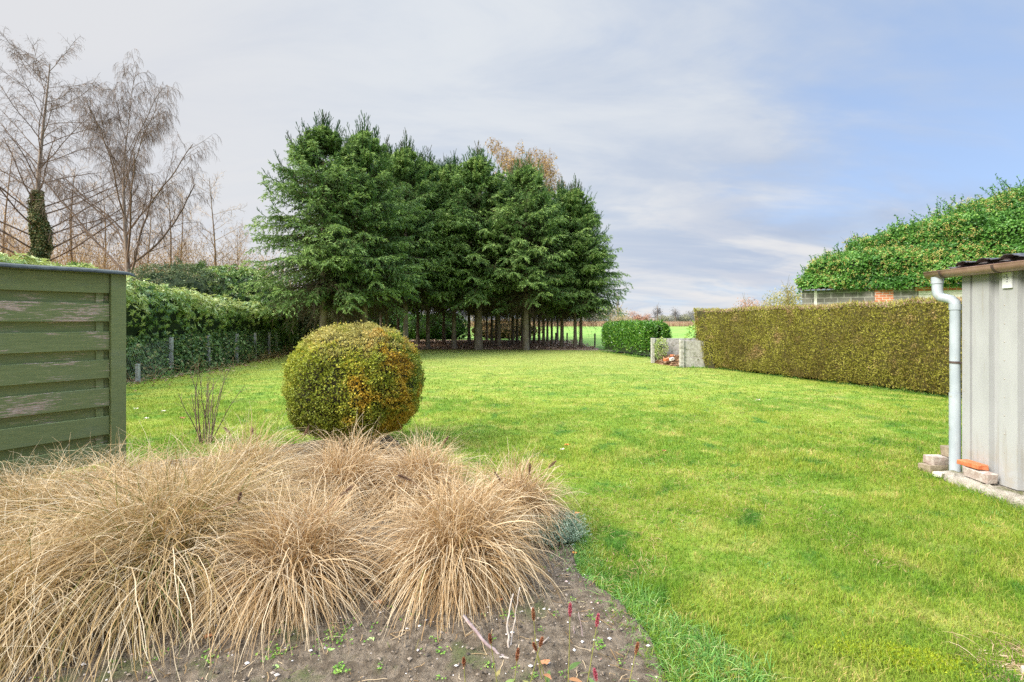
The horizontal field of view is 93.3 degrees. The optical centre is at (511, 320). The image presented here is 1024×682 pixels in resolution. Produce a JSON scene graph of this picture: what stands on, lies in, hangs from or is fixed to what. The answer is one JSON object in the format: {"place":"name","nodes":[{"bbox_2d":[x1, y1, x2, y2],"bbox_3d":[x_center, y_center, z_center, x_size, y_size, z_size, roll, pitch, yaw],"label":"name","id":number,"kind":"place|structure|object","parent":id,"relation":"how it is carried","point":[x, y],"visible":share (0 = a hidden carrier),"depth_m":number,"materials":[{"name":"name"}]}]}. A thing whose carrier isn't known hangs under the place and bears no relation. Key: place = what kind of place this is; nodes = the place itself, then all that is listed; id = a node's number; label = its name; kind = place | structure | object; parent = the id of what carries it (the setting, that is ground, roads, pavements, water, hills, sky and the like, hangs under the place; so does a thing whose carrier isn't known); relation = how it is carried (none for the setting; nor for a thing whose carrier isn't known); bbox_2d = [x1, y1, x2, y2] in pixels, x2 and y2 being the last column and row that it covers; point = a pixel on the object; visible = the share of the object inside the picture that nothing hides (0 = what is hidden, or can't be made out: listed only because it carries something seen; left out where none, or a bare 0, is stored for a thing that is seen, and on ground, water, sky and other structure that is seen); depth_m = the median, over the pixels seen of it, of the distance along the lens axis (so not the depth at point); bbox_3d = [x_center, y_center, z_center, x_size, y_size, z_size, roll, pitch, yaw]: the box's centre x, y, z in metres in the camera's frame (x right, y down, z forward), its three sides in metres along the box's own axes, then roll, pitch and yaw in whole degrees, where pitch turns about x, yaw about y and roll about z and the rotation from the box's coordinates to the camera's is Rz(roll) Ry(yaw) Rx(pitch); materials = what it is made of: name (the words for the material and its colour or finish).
{"place":"outdoors","nodes":[
{"label":"outdoors","id":0,"kind":"place"},
{"bbox_2d":[0,452,81,510],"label":"fountain grass","id":1,"kind":"object","parent":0,"point":[6,481],"depth_m":3.79,"materials":[{"name":"beige plant"}]},
{"bbox_2d":[0,434,183,571],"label":"fountain grass","id":2,"kind":"object","parent":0,"point":[17,508],"depth_m":3.23,"materials":[{"name":"beige plant"}]},
{"bbox_2d":[0,411,387,681],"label":"fountain grass","id":3,"kind":"object","parent":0,"point":[174,514],"depth_m":2.45,"materials":[{"name":"beige plant"}]},
{"bbox_2d":[409,339,598,349],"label":"grove floor","id":4,"kind":"structure","parent":0,"point":[517,348],"depth_m":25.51,"materials":[{"name":"brown plant"}]},
{"bbox_2d":[392,151,438,344],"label":"spruce tree","id":5,"kind":"object","parent":4,"relation":"on","point":[417,333],"visible":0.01,"depth_m":28.93,"materials":[{"name":"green plant"}]},
{"bbox_2d":[382,145,488,348],"bbox_3d":[-4.290,-3.854,25.234,6.814,10.709,6.850,0,0,42],"label":"spruce tree","id":6,"kind":"object","parent":4,"relation":"on","point":[435,167],"visible":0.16,"depth_m":24.13,"materials":[{"name":"green plant"}]},
{"bbox_2d":[425,154,463,341],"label":"spruce tree","id":7,"kind":"object","parent":4,"relation":"on","point":[443,334],"depth_m":32.91,"materials":[{"name":"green plant"}]},
{"bbox_2d":[389,148,514,348],"bbox_3d":[-3.158,-3.716,25.204,6.421,10.432,6.923,0,0,33],"label":"spruce tree","id":8,"kind":"object","parent":4,"relation":"on","point":[445,171],"visible":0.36,"depth_m":24.00,"materials":[{"name":"green plant"}]},
{"bbox_2d":[432,155,488,343],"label":"spruce tree","id":9,"kind":"object","parent":4,"relation":"on","point":[468,335],"depth_m":29.42,"materials":[{"name":"green plant"}]},
{"bbox_2d":[410,140,534,349],"bbox_3d":[-1.953,-3.877,24.667,6.501,10.754,7.010,0,0,-5],"label":"spruce tree","id":10,"kind":"object","parent":4,"relation":"on","point":[477,165],"visible":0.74,"depth_m":23.48,"materials":[{"name":"green plant"}]},
{"bbox_2d":[473,302,512,343],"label":"spruce tree","id":11,"kind":"object","parent":4,"relation":"on","point":[491,333],"visible":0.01,"depth_m":29.93,"materials":[{"name":"green plant"}]},
{"bbox_2d":[462,165,540,346],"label":"spruce tree","id":12,"kind":"object","parent":4,"relation":"on","point":[498,340],"visible":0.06,"depth_m":25.76,"materials":[{"name":"green plant"}]},
{"bbox_2d":[486,162,532,344],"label":"spruce tree","id":13,"kind":"object","parent":4,"relation":"on","point":[512,319],"visible":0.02,"depth_m":28.92,"materials":[{"name":"green plant"}]},
{"bbox_2d":[485,333,595,346],"bbox_3d":[1.544,1.111,29.537,8.239,0.780,1.042,0,0,35],"label":"field fence","id":14,"kind":"object","parent":4,"relation":"on","point":[594,334],"visible":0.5,"depth_m":28.96,"materials":[{"name":"silver metal"}]},
{"bbox_2d":[514,181,570,346],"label":"spruce tree","id":15,"kind":"object","parent":4,"relation":"on","point":[543,335],"visible":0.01,"depth_m":27.41,"materials":[{"name":"green plant"}]},
{"bbox_2d":[521,314,571,343],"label":"spruce tree","id":16,"kind":"object","parent":4,"relation":"on","point":[551,340],"visible":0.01,"depth_m":28.94,"materials":[{"name":"green plant"}]},
{"bbox_2d":[521,176,604,347],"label":"spruce tree","id":17,"kind":"object","parent":4,"relation":"on","point":[559,191],"visible":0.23,"depth_m":25.59,"materials":[{"name":"green plant"}]},
{"bbox_2d":[534,173,618,348],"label":"spruce tree","id":18,"kind":"object","parent":4,"relation":"on","point":[575,197],"visible":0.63,"depth_m":24.82,"materials":[{"name":"green plant"}]},
{"bbox_2d":[534,199,632,347],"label":"spruce tree","id":19,"kind":"object","parent":4,"relation":"on","point":[607,257],"visible":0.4,"depth_m":24.84,"materials":[{"name":"green plant"}]},
{"bbox_2d":[0,0,1023,320],"label":"sky","id":20,"kind":"structure","parent":0,"point":[722,145],"materials":[{"name":"blue"}]},
{"bbox_2d":[9,349,1023,681],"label":"lawn","id":21,"kind":"structure","parent":0,"point":[553,369],"depth_m":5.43,"materials":[{"name":"green plant"}]},
{"bbox_2d":[126,332,276,385],"bbox_3d":[-9.339,0.990,14.986,0.912,1.020,11.376,0,0,-11],"label":"wire fence","id":22,"kind":"object","parent":21,"relation":"on","point":[170,359],"visible":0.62,"depth_m":13.43,"materials":[{"name":"metal"}]},
{"bbox_2d":[126,351,290,390],"bbox_3d":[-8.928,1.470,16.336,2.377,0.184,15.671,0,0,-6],"label":"leaf litter","id":23,"kind":"object","parent":21,"relation":"on","point":[180,374],"visible":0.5,"depth_m":13.67,"materials":[{"name":"plant"}]},
{"bbox_2d":[178,363,248,443],"bbox_3d":[-3.638,1.013,5.868,0.715,0.979,0.560,0,0,14],"label":"bare shrub","id":24,"kind":"object","parent":21,"relation":"on","point":[206,410],"visible":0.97,"depth_m":5.87,"materials":[{"name":"brown plant"}]},
{"bbox_2d":[233,109,404,335],"bbox_3d":[-7.226,-3.339,18.510,6.183,9.679,6.415,0,0,-20],"label":"spruce tree","id":25,"kind":"object","parent":21,"relation":"on","point":[322,141],"visible":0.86,"depth_m":17.74,"materials":[{"name":"green plant"}]},
{"bbox_2d":[285,142,377,324],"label":"spruce tree","id":26,"kind":"object","parent":21,"relation":"on","point":[337,277],"depth_m":22.70,"materials":[{"name":"green plant"}]},
{"bbox_2d":[1,435,667,681],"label":"flower bed","id":27,"kind":"object","parent":21,"relation":"on","point":[361,665],"visible":0.2,"depth_m":2.18,"materials":[{"name":"soil"}]},
{"bbox_2d":[0,262,134,480],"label":"timber screen","id":28,"kind":"object","parent":27,"relation":"on","point":[62,353],"visible":0.92,"depth_m":4.37,"materials":[{"name":"green paint"}]},
{"bbox_2d":[0,474,188,681],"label":"fountain grass","id":29,"kind":"object","parent":27,"relation":"on","point":[4,592],"depth_m":2.19,"materials":[{"name":"beige plant"}]},
{"bbox_2d":[4,431,195,532],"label":"fountain grass","id":30,"kind":"object","parent":27,"relation":"on","point":[111,466],"depth_m":3.65,"materials":[{"name":"beige plant"}]},
{"bbox_2d":[119,402,333,522],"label":"fountain grass","id":31,"kind":"object","parent":27,"relation":"on","point":[256,449],"depth_m":3.83,"materials":[{"name":"beige plant"}]},
{"bbox_2d":[133,455,412,680],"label":"fountain grass","id":32,"kind":"object","parent":27,"relation":"on","point":[311,571],"depth_m":2.46,"materials":[{"name":"plant"}]},
{"bbox_2d":[255,641,296,662],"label":"weed","id":33,"kind":"object","parent":27,"relation":"on","point":[278,648],"visible":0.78,"depth_m":2.13,"materials":[{"name":"green plant"}]},
{"bbox_2d":[32,566,625,680],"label":"seedlings","id":34,"kind":"object","parent":27,"relation":"on","point":[429,638],"visible":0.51,"depth_m":2.15,"materials":[{"name":"green plant"}]},
{"bbox_2d":[1,528,665,681],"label":"soil pebbles","id":35,"kind":"object","parent":27,"relation":"on","point":[412,648],"visible":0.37,"depth_m":2.18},
{"bbox_2d":[5,536,664,681],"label":"broken straw","id":36,"kind":"object","parent":27,"relation":"on","point":[404,633],"visible":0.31,"depth_m":2.17,"materials":[{"name":"beige plant"}]},
{"bbox_2d":[253,416,418,526],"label":"fountain grass","id":37,"kind":"object","parent":27,"relation":"on","point":[350,457],"depth_m":3.78,"materials":[{"name":"plant"}]},
{"bbox_2d":[332,661,349,673],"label":"weed","id":38,"kind":"object","parent":27,"relation":"on","point":[337,669],"visible":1,"depth_m":2.04,"materials":[{"name":"green plant"}]},
{"bbox_2d":[316,617,380,649],"bbox_3d":[-0.768,1.467,2.281,0.347,0.045,0.240,0,0,-26],"label":"weed","id":39,"kind":"object","parent":27,"relation":"on","point":[344,634],"visible":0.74,"depth_m":2.25,"materials":[{"name":"green plant"}]},
{"bbox_2d":[280,319,425,448],"bbox_3d":[-1.800,0.757,5.616,1.578,1.539,1.533,0,0,0],"label":"round bush","id":40,"kind":"object","parent":27,"relation":"in","point":[341,377],"visible":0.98,"depth_m":5.07,"materials":[{"name":"green plant"}]},
{"bbox_2d":[350,419,490,527],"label":"fountain grass","id":41,"kind":"object","parent":27,"relation":"on","point":[418,457],"depth_m":3.80,"materials":[{"name":"plant"}]},
{"bbox_2d":[328,440,568,645],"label":"fountain grass","id":42,"kind":"object","parent":27,"relation":"on","point":[453,544],"depth_m":2.62,"materials":[{"name":"plant"}]},
{"bbox_2d":[462,614,503,655],"bbox_3d":[-0.102,1.431,2.163,0.318,0.117,0.050,0,0,31],"label":"dead stick","id":43,"kind":"object","parent":27,"relation":"on","point":[476,631],"visible":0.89,"depth_m":2.18,"materials":[{"name":"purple wood"}]},
{"bbox_2d":[488,633,500,681],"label":"bistort","id":44,"kind":"object","parent":27,"relation":"on","point":[497,673],"visible":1,"depth_m":1.94,"materials":[{"name":"brown plant"}]},
{"bbox_2d":[506,594,513,647],"bbox_3d":[-0.012,1.385,2.208,0.030,0.215,0.116,0,0,7],"label":"dead stick","id":45,"kind":"object","parent":27,"relation":"on","point":[508,634],"visible":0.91,"depth_m":2.20,"materials":[{"name":"brown wood"}]},
{"bbox_2d":[506,647,519,681],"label":"bistort","id":46,"kind":"object","parent":27,"relation":"on","point":[516,658],"visible":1,"depth_m":1.89,"materials":[{"name":"brown plant"}]},
{"bbox_2d":[441,438,594,554],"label":"fountain grass","id":47,"kind":"object","parent":27,"relation":"on","point":[534,486],"depth_m":3.38,"materials":[{"name":"plant"}]},
{"bbox_2d":[531,607,542,678],"bbox_3d":[0.104,1.346,1.994,0.057,0.309,0.019,0,0,35],"label":"bistort","id":48,"kind":"object","parent":27,"relation":"on","point":[533,614],"visible":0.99,"depth_m":2.00,"materials":[{"name":"plant"}]},
{"bbox_2d":[532,642,551,681],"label":"bistort","id":49,"kind":"object","parent":27,"relation":"on","point":[547,676],"visible":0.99,"depth_m":1.95,"materials":[{"name":"brown plant"}]},
{"bbox_2d":[518,504,592,549],"bbox_3d":[0.282,1.401,3.312,0.544,0.200,0.536,0,0,0],"label":"lavender cotton","id":50,"kind":"object","parent":27,"relation":"on","point":[572,528],"visible":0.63,"depth_m":3.21,"materials":[{"name":"silver plant"}]},
{"bbox_2d":[568,602,581,681],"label":"bistort","id":51,"kind":"object","parent":27,"relation":"on","point":[573,665],"visible":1,"depth_m":1.92,"materials":[{"name":"red plant"}]},
{"bbox_2d":[587,613,599,681],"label":"bistort","id":52,"kind":"object","parent":27,"relation":"on","point":[596,626],"visible":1,"depth_m":1.93,"materials":[{"name":"red plant"}]},
{"bbox_2d":[286,110,435,326],"bbox_3d":[-6.026,-3.506,19.692,5.848,10.013,5.817,0,0,-21],"label":"spruce tree","id":53,"kind":"object","parent":21,"relation":"on","point":[369,149],"visible":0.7,"depth_m":18.92,"materials":[{"name":"green plant"}]},
{"bbox_2d":[342,137,442,328],"bbox_3d":[-6.313,-3.872,24.171,5.019,10.744,5.412,0,0,39],"label":"spruce tree","id":54,"kind":"object","parent":21,"relation":"on","point":[387,316],"visible":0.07,"depth_m":23.70,"materials":[{"name":"green plant"}]},
{"bbox_2d":[368,130,454,351],"bbox_3d":[-5.000,-3.794,22.785,5.012,10.590,5.269,0,0,-19],"label":"spruce tree","id":55,"kind":"object","parent":21,"relation":"on","point":[405,157],"visible":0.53,"depth_m":22.29,"materials":[{"name":"green plant"}]},
{"bbox_2d":[468,148,585,349],"bbox_3d":[0.748,-3.586,24.294,6.224,10.173,6.192,0,0,-13],"label":"spruce tree","id":56,"kind":"object","parent":21,"relation":"on","point":[527,180],"visible":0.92,"depth_m":23.52,"materials":[{"name":"green plant"}]},
{"bbox_2d":[601,318,672,354],"bbox_3d":[5.294,0.704,21.192,1.537,1.559,4.462,0,0,-16],"label":"laurel hedge","id":57,"kind":"object","parent":21,"relation":"on","point":[633,336],"visible":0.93,"depth_m":20.20,"materials":[{"name":"green plant"}]},
{"bbox_2d":[653,336,668,359],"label":"bramble","id":58,"kind":"object","parent":21,"relation":"on","point":[660,349],"visible":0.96,"depth_m":16.68,"materials":[{"name":"green plant"}]},
{"bbox_2d":[655,354,678,366],"bbox_3d":[5.816,1.339,16.150,1.769,0.452,1.599,0,0,0],"label":"garden waste","id":59,"kind":"object","parent":21,"relation":"on","point":[675,362],"visible":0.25,"depth_m":16.15,"materials":[{"name":"brown plant"}]},
{"bbox_2d":[539,515,796,681],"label":"edge grass","id":60,"kind":"structure","parent":21,"relation":"on","point":[713,643],"depth_m":2.21,"materials":[{"name":"green plant"}]},
{"bbox_2d":[651,338,704,367],"bbox_3d":[6.030,1.062,16.100,2.340,0.875,1.720,0,0,0],"label":"compost bin","id":61,"kind":"object","parent":21,"relation":"on","point":[689,351],"visible":0.65,"depth_m":15.28,"materials":[{"name":"concrete"}]},
{"bbox_2d":[419,391,962,678],"bbox_3d":[3.610,1.475,5.998,11.007,0.052,8.039,0,0,0],"label":"lawn thatch","id":62,"kind":"object","parent":21,"relation":"on","point":[703,497],"visible":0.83,"depth_m":3.96,"materials":[{"name":"plant"}]},
{"bbox_2d":[473,400,1023,641],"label":"coarse grass tufts","id":63,"kind":"object","parent":21,"relation":"on","point":[771,491],"visible":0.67,"depth_m":3.63,"materials":[{"name":"green plant"}]},
{"bbox_2d":[600,350,1023,514],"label":"border grass","id":64,"kind":"structure","parent":21,"relation":"on","point":[851,383],"depth_m":11.22,"materials":[{"name":"green plant"}]},
{"bbox_2d":[693,295,961,395],"bbox_3d":[8.746,0.480,9.861,1.548,2.088,13.184,0,0,-21],"label":"conifer hedge","id":65,"kind":"object","parent":21,"relation":"on","point":[901,343],"visible":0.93,"depth_m":11.25,"materials":[{"name":"green plant"}]},
{"bbox_2d":[791,630,1023,679],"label":"moss","id":66,"kind":"object","parent":21,"relation":"on","point":[932,655],"visible":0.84,"depth_m":2.13,"materials":[{"name":"green plant"}]},
{"bbox_2d":[918,463,948,473],"bbox_3d":[4.182,1.465,4.799,0.209,0.085,0.136,0,0,-6],"label":"stone block","id":67,"kind":"object","parent":21,"relation":"on","point":[929,467],"depth_m":4.74,"materials":[{"name":"beige stone"}]},
{"bbox_2d":[923,454,948,464],"bbox_3d":[4.211,1.385,4.800,0.169,0.090,0.126,0,0,0],"label":"stone block","id":68,"kind":"object","parent":67,"relation":"on","point":[934,459],"depth_m":4.74,"materials":[{"name":"stone"}]},
{"bbox_2d":[940,445,948,456],"bbox_3d":[4.308,1.291,4.761,0.115,0.099,0.097,0,0,0],"label":"stone block","id":69,"kind":"object","parent":68,"relation":"on","point":[944,449],"depth_m":4.76,"materials":[{"name":"stone"}]},
{"bbox_2d":[923,253,1023,507],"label":"metal shed","id":70,"kind":"structure","parent":21,"relation":"on","point":[992,374],"depth_m":4.32,"materials":[{"name":"beige metal"}]},
{"bbox_2d":[931,277,961,471],"bbox_3d":[4.238,0.537,4.710,0.104,1.925,0.247,0,0,-27],"label":"downpipe","id":71,"kind":"object","parent":70,"relation":"attached to","point":[955,309],"visible":0.9,"depth_m":4.63,"materials":[{"name":"grey plastic"}]},
{"bbox_2d":[963,466,997,483],"bbox_3d":[4.194,1.387,4.331,0.102,0.088,0.236,0,0,3],"label":"loose brick","id":72,"kind":"object","parent":70,"relation":"on","point":[985,477],"visible":0.89,"depth_m":4.28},
{"bbox_2d":[957,459,988,470],"bbox_3d":[4.202,1.316,4.412,0.110,0.051,0.217,0,0,0],"label":"loose brick","id":73,"kind":"object","parent":72,"relation":"on","point":[972,464],"visible":1,"depth_m":4.37,"materials":[{"name":"orange brick"}]},
{"bbox_2d":[1002,272,1012,287],"bbox_3d":[4.267,-0.345,4.165,0.020,0.140,0.080,0,0,0],"label":"wall plate","id":74,"kind":"object","parent":70,"relation":"attached to","point":[1007,279],"depth_m":4.16,"materials":[{"name":"grey metal"}]},
{"bbox_2d":[933,626,1023,681],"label":"dry grass","id":75,"kind":"structure","parent":21,"relation":"on","point":[1013,663],"depth_m":2.14,"materials":[{"name":"beige plant"}]},
{"bbox_2d":[127,321,948,393],"bbox_3d":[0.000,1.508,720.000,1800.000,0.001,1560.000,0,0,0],"label":"ground","id":76,"kind":"structure","parent":0,"point":[616,352],"depth_m":21.86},
{"bbox_2d":[409,326,695,348],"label":"field","id":77,"kind":"structure","parent":0,"point":[679,332],"depth_m":50.65,"materials":[{"name":"green plant"}]},
{"bbox_2d":[400,313,441,339],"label":"evergreen shrub","id":78,"kind":"object","parent":77,"relation":"on","point":[412,332],"visible":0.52,"depth_m":37.26,"materials":[{"name":"green plant"}]},
{"bbox_2d":[432,310,467,338],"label":"evergreen shrub","id":79,"kind":"object","parent":77,"relation":"on","point":[459,331],"visible":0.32,"depth_m":38.22,"materials":[{"name":"green plant"}]},
{"bbox_2d":[464,318,541,338],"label":"autumn shrub","id":80,"kind":"object","parent":77,"relation":"on","point":[504,332],"visible":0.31,"depth_m":39.40,"materials":[{"name":"brown plant"}]},
{"bbox_2d":[484,137,566,198],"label":"bare tree","id":81,"kind":"object","parent":77,"relation":"on","point":[546,164],"visible":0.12,"depth_m":40.56,"materials":[{"name":"brown plant"}]},
{"bbox_2d":[464,321,693,326],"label":"dry reeds","id":82,"kind":"object","parent":77,"relation":"on","point":[676,324],"visible":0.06,"depth_m":113.82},
{"bbox_2d":[732,294,764,307],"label":"tree","id":83,"kind":"object","parent":77,"relation":"on","point":[748,304],"visible":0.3,"depth_m":65.65,"materials":[{"name":"grey plant"}]},
{"bbox_2d":[762,278,801,305],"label":"tree","id":84,"kind":"object","parent":77,"relation":"on","point":[790,296],"visible":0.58,"depth_m":61.63,"materials":[{"name":"grey plant"}]},
{"bbox_2d":[799,281,961,305],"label":"brick garage","id":85,"kind":"structure","parent":77,"relation":"on","point":[819,296],"depth_m":18.79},
{"bbox_2d":[793,173,1023,294],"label":"ivy","id":86,"kind":"object","parent":85,"relation":"on","point":[901,254],"visible":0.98,"depth_m":17.96,"materials":[{"name":"green plant"}]},
{"label":"woodland floor","id":87,"kind":"structure","parent":0,"visible":0},
{"bbox_2d":[0,139,50,257],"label":"bare tree","id":88,"kind":"object","parent":87,"relation":"on","point":[5,221],"visible":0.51,"depth_m":26.11,"materials":[{"name":"beige plant"}]},
{"bbox_2d":[19,147,118,268],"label":"bare tree","id":89,"kind":"object","parent":87,"relation":"on","point":[71,255],"visible":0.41,"depth_m":26.89,"materials":[{"name":"beige plant"}]},
{"bbox_2d":[42,261,97,268],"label":"shrub","id":90,"kind":"object","parent":87,"relation":"on","point":[77,264],"visible":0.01,"depth_m":12.60,"materials":[{"name":"green plant"}]},
{"bbox_2d":[0,28,162,263],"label":"bare tree","id":91,"kind":"object","parent":87,"relation":"on","point":[39,232],"visible":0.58,"depth_m":24.95,"materials":[{"name":"brown plant"}]},
{"bbox_2d":[76,181,130,269],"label":"bare tree","id":92,"kind":"object","parent":87,"relation":"on","point":[104,223],"visible":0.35,"depth_m":31.97,"materials":[{"name":"beige plant"}]},
{"bbox_2d":[0,49,221,278],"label":"bare tree","id":93,"kind":"object","parent":87,"relation":"on","point":[129,163],"visible":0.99,"depth_m":23.38,"materials":[{"name":"grey plant"}]},
{"bbox_2d":[0,216,302,290],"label":"withered leaves","id":94,"kind":"object","parent":87,"relation":"on","point":[131,253],"visible":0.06,"depth_m":28.34,"materials":[{"name":"plant"}]},
{"bbox_2d":[128,188,179,280],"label":"bare tree","id":95,"kind":"object","parent":87,"relation":"on","point":[152,233],"visible":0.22,"depth_m":31.14,"materials":[{"name":"beige plant"}]},
{"bbox_2d":[0,251,336,368],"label":"rhododendron hedge","id":96,"kind":"object","parent":87,"relation":"on","point":[153,311],"visible":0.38,"depth_m":13.96,"materials":[{"name":"green plant"}]},
{"bbox_2d":[136,170,203,271],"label":"bare tree","id":97,"kind":"object","parent":87,"relation":"on","point":[173,258],"visible":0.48,"depth_m":27.96,"materials":[{"name":"beige plant"}]},
{"bbox_2d":[0,205,340,315],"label":"undergrowth thicket","id":98,"kind":"object","parent":87,"relation":"on","point":[89,253],"visible":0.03,"depth_m":28.48,"materials":[{"name":"brown plant"}]},
{"bbox_2d":[127,257,235,300],"bbox_3d":[-13.525,-0.551,19.820,4.163,4.236,4.320,0,0,-39],"label":"shrub","id":99,"kind":"object","parent":87,"relation":"on","point":[176,276],"visible":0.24,"depth_m":19.10,"materials":[{"name":"green plant"}]},
{"bbox_2d":[159,189,204,264],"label":"bare tree","id":100,"kind":"object","parent":87,"relation":"on","point":[181,195],"visible":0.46,"depth_m":29.08,"materials":[{"name":"beige plant"}]},
{"bbox_2d":[184,168,256,267],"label":"bare tree","id":101,"kind":"object","parent":87,"relation":"on","point":[213,234],"visible":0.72,"depth_m":26.82,"materials":[{"name":"beige plant"}]},
{"bbox_2d":[126,328,317,381],"bbox_3d":[-9.993,1.128,18.282,2.100,1.655,24.128,0,0,-5],"label":"ivy","id":102,"kind":"object","parent":87,"relation":"on","point":[194,356],"visible":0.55,"depth_m":14.61,"materials":[{"name":"green plant"}]},
{"bbox_2d":[221,222,257,268],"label":"bare tree","id":103,"kind":"object","parent":87,"relation":"on","point":[242,236],"visible":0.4,"depth_m":29.80,"materials":[{"name":"beige plant"}]},
{"bbox_2d":[195,263,298,349],"bbox_3d":[-12.212,-0.417,21.511,5.007,4.204,4.786,0,0,0],"label":"rhododendron bush","id":104,"kind":"object","parent":87,"relation":"on","point":[233,278],"visible":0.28,"depth_m":20.52,"materials":[{"name":"green plant"}]},
{"bbox_2d":[292,289,319,340],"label":"shrub","id":105,"kind":"object","parent":87,"relation":"on","point":[308,330],"visible":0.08,"depth_m":24.46,"materials":[{"name":"green plant"}]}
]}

